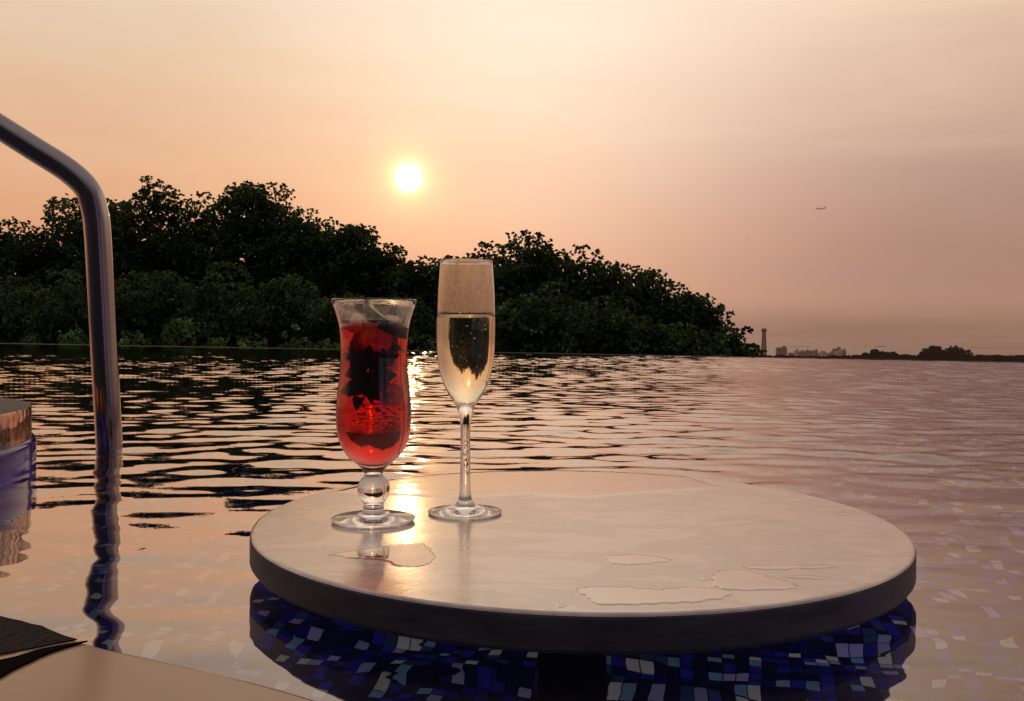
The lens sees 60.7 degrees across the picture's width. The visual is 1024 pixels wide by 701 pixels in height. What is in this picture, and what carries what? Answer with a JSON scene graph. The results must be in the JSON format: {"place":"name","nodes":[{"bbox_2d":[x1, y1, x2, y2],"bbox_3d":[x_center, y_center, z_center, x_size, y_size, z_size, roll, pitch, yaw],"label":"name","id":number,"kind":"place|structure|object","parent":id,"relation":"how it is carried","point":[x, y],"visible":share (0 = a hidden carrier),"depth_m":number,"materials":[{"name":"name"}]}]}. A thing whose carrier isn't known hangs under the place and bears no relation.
{"place":"outdoors","nodes":[
{"label":"outdoors","id":0,"kind":"place"},
{"bbox_2d":[0,397,35,492],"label":"round plinth","id":1,"kind":"structure","parent":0,"point":[17,452],"depth_m":1.18,"materials":[{"name":"blue tile"}]},
{"bbox_2d":[0,343,1023,700],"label":"water","id":2,"kind":"structure","parent":0,"point":[138,545],"depth_m":1.21,"materials":[{"name":"liquid"}]},
{"bbox_2d":[0,0,1023,341],"label":"sky","id":3,"kind":"structure","parent":0,"point":[700,143],"materials":[{"name":"orange"}]},
{"bbox_2d":[797,350,803,355],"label":"building","id":4,"kind":"structure","parent":0,"point":[801,353],"depth_m":1501.78,"materials":[{"name":"grey concrete"}]},
{"bbox_2d":[740,341,1023,355],"bbox_3d":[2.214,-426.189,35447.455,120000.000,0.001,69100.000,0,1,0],"label":"sea","id":5,"kind":"structure","parent":0,"point":[911,348],"depth_m":5363.43,"materials":[{"name":"grey liquid"}]},
{"bbox_2d":[968,347,1023,347],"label":"breakwater","id":6,"kind":"object","parent":5,"relation":"on","point":[995,347],"visible":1,"depth_m":4496.50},
{"bbox_3d":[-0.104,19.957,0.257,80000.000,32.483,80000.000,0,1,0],"label":"ground","id":7,"kind":"structure","parent":0,"visible":0},
{"bbox_2d":[14,335,45,343],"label":"bush","id":8,"kind":"object","parent":7,"relation":"on","point":[28,339],"visible":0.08,"depth_m":25.95,"materials":[{"name":"green plant"}]},
{"bbox_2d":[0,216,66,330],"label":"broadleaf tree","id":9,"kind":"object","parent":7,"relation":"on","point":[10,264],"visible":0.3,"depth_m":33.34,"materials":[{"name":"green plant"}]},
{"bbox_2d":[0,275,77,342],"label":"leafy tree","id":10,"kind":"object","parent":7,"relation":"on","point":[15,308],"visible":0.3,"depth_m":28.33,"materials":[{"name":"green plant"}]},
{"bbox_2d":[4,193,83,296],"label":"broadleaf tree","id":11,"kind":"object","parent":7,"relation":"on","point":[56,229],"visible":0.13,"depth_m":34.07,"materials":[{"name":"green plant"}]},
{"bbox_2d":[56,324,89,344],"bbox_3d":[-12.091,1.447,24.017,1.150,4.384,0.991,0,1,0],"label":"bush","id":12,"kind":"object","parent":7,"relation":"on","point":[73,340],"visible":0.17,"depth_m":23.84,"materials":[{"name":"green plant"}]},
{"bbox_2d":[21,267,144,344],"bbox_3d":[-13.191,0.511,27.520,4.186,6.174,3.141,0,1,0],"label":"leafy tree","id":13,"kind":"object","parent":7,"relation":"on","point":[66,316],"visible":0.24,"depth_m":26.63,"materials":[{"name":"green plant"}]},
{"bbox_2d":[49,198,139,300],"bbox_3d":[-15.865,-1.241,33.862,4.305,9.468,3.421,0,1,0],"label":"broadleaf tree","id":14,"kind":"object","parent":7,"relation":"on","point":[77,239],"visible":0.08,"depth_m":33.22,"materials":[{"name":"green plant"}]},
{"bbox_2d":[118,329,151,345],"bbox_3d":[-9.734,1.564,22.497,1.156,4.218,0.965,0,1,0],"label":"bush","id":15,"kind":"object","parent":7,"relation":"on","point":[145,342],"visible":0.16,"depth_m":22.58,"materials":[{"name":"green plant"}]},
{"bbox_2d":[70,175,220,306],"bbox_3d":[-13.475,-1.570,32.864,5.334,10.183,4.703,0,1,0],"label":"broadleaf tree","id":16,"kind":"object","parent":7,"relation":"on","point":[154,251],"visible":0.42,"depth_m":32.14,"materials":[{"name":"green plant"}]},
{"bbox_2d":[82,269,220,345],"bbox_3d":[-10.888,0.553,26.990,4.412,6.121,3.422,0,1,0],"label":"leafy tree","id":17,"kind":"object","parent":7,"relation":"on","point":[154,308],"visible":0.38,"depth_m":26.18,"materials":[{"name":"green plant"}]},
{"bbox_2d":[161,316,200,345],"bbox_3d":[-8.354,1.408,22.006,0.973,4.552,0.979,0,1,0],"label":"bush","id":18,"kind":"object","parent":7,"relation":"on","point":[184,334],"visible":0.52,"depth_m":21.89,"materials":[{"name":"green plant"}]},
{"bbox_2d":[156,191,243,296],"bbox_3d":[-11.926,-1.291,33.897,4.213,9.621,3.464,0,1,0],"label":"broadleaf tree","id":19,"kind":"object","parent":7,"relation":"on","point":[196,236],"visible":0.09,"depth_m":33.41,"materials":[{"name":"green plant"}]},
{"bbox_2d":[199,334,230,346],"bbox_3d":[-7.095,1.660,21.043,1.083,4.101,0.940,1,1,30],"label":"bush","id":20,"kind":"object","parent":7,"relation":"on","point":[217,341],"visible":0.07,"depth_m":20.92,"materials":[{"name":"green plant"}]},
{"bbox_2d":[157,261,277,346],"bbox_3d":[-8.406,0.519,25.873,4.131,6.251,3.082,0,1,0],"label":"leafy tree","id":21,"kind":"object","parent":7,"relation":"on","point":[217,322],"visible":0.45,"depth_m":25.32,"materials":[{"name":"green plant"}]},
{"bbox_2d":[194,180,302,334],"bbox_3d":[-9.523,-1.449,32.899,5.431,9.977,4.189,0,1,0],"label":"broadleaf tree","id":22,"kind":"object","parent":7,"relation":"on","point":[251,233],"visible":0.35,"depth_m":31.99,"materials":[{"name":"green plant"}]},
{"bbox_2d":[238,333,268,347],"bbox_3d":[-6.117,1.646,20.522,1.049,4.136,0.879,0,1,0],"label":"bush","id":23,"kind":"object","parent":7,"relation":"on","point":[242,344],"visible":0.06,"depth_m":20.41,"materials":[{"name":"green plant"}]},
{"bbox_2d":[226,273,333,347],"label":"leafy tree","id":24,"kind":"object","parent":7,"relation":"on","point":[279,310],"visible":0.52,"depth_m":24.39,"materials":[{"name":"green plant"}]},
{"bbox_2d":[276,324,308,348],"bbox_3d":[-4.963,1.552,20.050,1.022,4.349,0.975,0,1,-23],"label":"bush","id":25,"kind":"object","parent":7,"relation":"on","point":[290,344],"visible":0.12,"depth_m":19.89,"materials":[{"name":"green plant"}]},
{"bbox_2d":[251,206,334,301],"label":"broadleaf tree","id":26,"kind":"object","parent":7,"relation":"on","point":[291,251],"visible":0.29,"depth_m":31.17,"materials":[{"name":"green plant"}]},
{"bbox_2d":[312,338,339,348],"bbox_3d":[-3.988,1.735,19.025,0.971,4.022,0.999,1,1,31],"label":"bush","id":27,"kind":"object","parent":7,"relation":"on","point":[326,345],"visible":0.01,"depth_m":19.00,"materials":[{"name":"green plant"}]},
{"bbox_2d":[291,292,369,348],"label":"leafy tree","id":28,"kind":"object","parent":7,"relation":"on","point":[321,326],"visible":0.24,"depth_m":23.41,"materials":[{"name":"green plant"}]},
{"bbox_2d":[300,217,391,311],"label":"broadleaf tree","id":29,"kind":"object","parent":7,"relation":"on","point":[348,245],"visible":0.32,"depth_m":30.41,"materials":[{"name":"green plant"}]},
{"bbox_2d":[342,242,414,297],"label":"broadleaf tree","id":30,"kind":"object","parent":7,"relation":"on","point":[390,259],"visible":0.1,"depth_m":30.40,"materials":[{"name":"green plant"}]},
{"bbox_2d":[378,255,438,323],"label":"broadleaf tree","id":31,"kind":"object","parent":7,"relation":"on","point":[410,282],"visible":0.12,"depth_m":29.37,"materials":[{"name":"green plant"}]},
{"bbox_2d":[394,294,436,350],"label":"leafy tree","id":32,"kind":"object","parent":7,"relation":"on","point":[420,325],"visible":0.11,"depth_m":22.62,"materials":[{"name":"green plant"}]},
{"bbox_2d":[408,330,435,350],"bbox_3d":[-1.845,1.690,17.027,1.069,4.199,0.946,0,1,0],"label":"bush","id":33,"kind":"object","parent":7,"relation":"on","point":[431,339],"visible":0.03,"depth_m":17.07,"materials":[{"name":"green plant"}]},
{"bbox_2d":[414,255,464,330],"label":"broadleaf tree","id":34,"kind":"object","parent":7,"relation":"on","point":[434,273],"visible":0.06,"depth_m":28.56,"materials":[{"name":"green plant"}]},
{"bbox_2d":[465,240,520,309],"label":"spreading tree","id":35,"kind":"object","parent":7,"relation":"on","point":[485,245],"visible":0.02,"depth_m":25.32,"materials":[{"name":"green plant"}]},
{"bbox_2d":[10,343,1023,361],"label":"pool wall","id":36,"kind":"structure","parent":7,"relation":"on","point":[619,354],"depth_m":10.95,"materials":[{"name":"blue tile"}]},
{"bbox_2d":[482,229,583,351],"bbox_3d":[0.502,0.116,24.968,4.273,7.159,3.495,0,1,0],"label":"spreading tree","id":37,"kind":"object","parent":7,"relation":"on","point":[523,266],"visible":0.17,"depth_m":24.30,"materials":[{"name":"green plant"}]},
{"bbox_2d":[494,280,601,352],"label":"spreading tree","id":38,"kind":"object","parent":7,"relation":"on","point":[521,330],"visible":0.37,"depth_m":21.04,"materials":[{"name":"green plant"}]},
{"bbox_2d":[516,244,633,321],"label":"spreading tree","id":39,"kind":"object","parent":7,"relation":"on","point":[593,270],"visible":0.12,"depth_m":23.94,"materials":[{"name":"green plant"}]},
{"bbox_2d":[547,295,684,354],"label":"spreading tree","id":40,"kind":"object","parent":7,"relation":"on","point":[619,335],"visible":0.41,"depth_m":19.89,"materials":[{"name":"green plant"}]},
{"bbox_2d":[565,263,672,332],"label":"spreading tree","id":41,"kind":"object","parent":7,"relation":"on","point":[641,281],"visible":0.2,"depth_m":23.39,"materials":[{"name":"green plant"}]},
{"bbox_2d":[628,278,716,335],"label":"spreading tree","id":42,"kind":"object","parent":7,"relation":"on","point":[667,305],"visible":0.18,"depth_m":22.88,"materials":[{"name":"green plant"}]},
{"bbox_2d":[627,321,731,355],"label":"spreading tree","id":43,"kind":"object","parent":7,"relation":"on","point":[690,347],"visible":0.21,"depth_m":19.64,"materials":[{"name":"green plant"}]},
{"bbox_2d":[666,291,735,355],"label":"spreading tree","id":44,"kind":"object","parent":7,"relation":"on","point":[714,318],"visible":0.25,"depth_m":22.64,"materials":[{"name":"green plant"}]},
{"bbox_2d":[700,323,749,355],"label":"spreading tree","id":45,"kind":"object","parent":7,"relation":"on","point":[729,343],"visible":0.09,"depth_m":22.24,"materials":[{"name":"green plant"}]},
{"bbox_2d":[720,326,767,356],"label":"spreading tree","id":46,"kind":"object","parent":7,"relation":"on","point":[754,351],"visible":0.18,"depth_m":21.88,"materials":[{"name":"green plant"}]},
{"bbox_2d":[761,328,766,355],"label":"lattice tower","id":47,"kind":"structure","parent":7,"relation":"on","point":[763,344],"depth_m":1497.06,"materials":[{"name":"grey metal"}]},
{"bbox_2d":[776,346,786,355],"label":"building","id":48,"kind":"structure","parent":7,"relation":"on","point":[782,350],"depth_m":1450.09,"materials":[{"name":"grey concrete"}]},
{"bbox_2d":[803,350,809,355],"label":"building","id":49,"kind":"structure","parent":7,"relation":"on","point":[806,352],"depth_m":1591.60,"materials":[{"name":"grey concrete"}]},
{"bbox_2d":[813,349,817,355],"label":"building","id":50,"kind":"structure","parent":7,"relation":"on","point":[815,352],"depth_m":1538.88,"materials":[{"name":"grey concrete"}]},
{"bbox_2d":[820,351,825,356],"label":"building","id":51,"kind":"structure","parent":7,"relation":"on","point":[822,353],"depth_m":1508.02,"materials":[{"name":"grey concrete"}]},
{"bbox_2d":[832,347,841,354],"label":"building","id":52,"kind":"structure","parent":7,"relation":"on","point":[835,349],"depth_m":1562.05,"materials":[{"name":"grey concrete"}]},
{"bbox_2d":[835,350,841,355],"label":"building","id":53,"kind":"structure","parent":7,"relation":"on","point":[838,353],"depth_m":1550.11,"materials":[{"name":"grey concrete"}]},
{"bbox_2d":[861,352,877,355],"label":"distant tree","id":54,"kind":"object","parent":7,"relation":"on","point":[871,353],"visible":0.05,"depth_m":397.90,"materials":[{"name":"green plant"}]},
{"bbox_2d":[870,349,886,355],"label":"distant tree","id":55,"kind":"object","parent":7,"relation":"on","point":[877,352],"visible":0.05,"depth_m":398.64,"materials":[{"name":"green plant"}]},
{"bbox_2d":[766,354,1023,360],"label":"scrub","id":56,"kind":"object","parent":7,"relation":"on","point":[981,357],"visible":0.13,"depth_m":304.95,"materials":[{"name":"green plant"}]},
{"bbox_2d":[917,345,946,359],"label":"distant tree","id":57,"kind":"object","parent":7,"relation":"on","point":[933,352],"visible":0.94,"depth_m":164.06,"materials":[{"name":"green plant"}]},
{"bbox_2d":[943,345,972,359],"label":"distant tree","id":58,"kind":"object","parent":7,"relation":"on","point":[955,353],"visible":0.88,"depth_m":168.95,"materials":[{"name":"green plant"}]},
{"label":"pool floor","id":59,"kind":"structure","parent":0,"visible":0},
{"bbox_2d":[0,113,122,450],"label":"handrail","id":60,"kind":"object","parent":59,"relation":"on","point":[79,180],"visible":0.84,"depth_m":1.54,"materials":[{"name":"silver metal"}]},
{"bbox_2d":[0,616,313,700],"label":"pool ledge","id":61,"kind":"object","parent":59,"relation":"on","point":[40,663],"visible":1,"depth_m":0.49,"materials":[{"name":"beige stone"}]},
{"bbox_2d":[250,470,916,654],"bbox_3d":[0.055,0.382,0.802,0.568,0.460,0.568,0,1,0],"label":"table","id":62,"kind":"object","parent":59,"relation":"on","point":[515,572],"visible":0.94,"depth_m":0.62,"materials":[{"name":"white stone"}]},
{"bbox_2d":[331,298,416,528],"bbox_3d":[-0.122,0.053,0.770,0.075,0.195,0.075,0,1,0],"label":"cocktail glass","id":63,"kind":"object","parent":62,"relation":"on","point":[373,414],"visible":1,"depth_m":0.74,"materials":[{"name":"clear glass"}]},
{"bbox_2d":[328,543,435,565],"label":"puddle","id":64,"kind":"object","parent":62,"relation":"on","point":[408,554],"visible":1,"depth_m":0.65,"materials":[{"name":"liquid"}]},
{"bbox_2d":[428,258,501,519],"bbox_3d":[-0.043,0.034,0.807,0.068,0.233,0.068,0,1,0],"label":"champagne flute","id":65,"kind":"object","parent":62,"relation":"on","point":[465,328],"visible":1,"depth_m":0.79,"materials":[{"name":"clear glass"}]},
{"bbox_2d":[335,470,721,497],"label":"puddle","id":66,"kind":"object","parent":62,"relation":"on","point":[573,484],"visible":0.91,"depth_m":0.97,"materials":[{"name":"liquid"}]},
{"bbox_2d":[605,554,671,563],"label":"puddle","id":67,"kind":"object","parent":62,"relation":"on","point":[631,559],"visible":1,"depth_m":0.64,"materials":[{"name":"liquid"}]},
{"bbox_2d":[574,586,733,602],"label":"puddle","id":68,"kind":"object","parent":62,"relation":"on","point":[613,594],"visible":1,"depth_m":0.55,"materials":[{"name":"liquid"}]},
{"bbox_2d":[710,569,798,588],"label":"puddle","id":69,"kind":"object","parent":62,"relation":"on","point":[736,579],"visible":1,"depth_m":0.58,"materials":[{"name":"liquid"}]},
{"bbox_2d":[739,564,837,568],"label":"puddle","id":70,"kind":"object","parent":62,"relation":"on","point":[782,566],"visible":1,"depth_m":0.62,"materials":[{"name":"liquid"}]},
{"bbox_2d":[784,575,827,577],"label":"puddle","id":71,"kind":"object","parent":62,"relation":"on","point":[804,576],"visible":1,"depth_m":0.60,"materials":[{"name":"liquid"}]}
]}

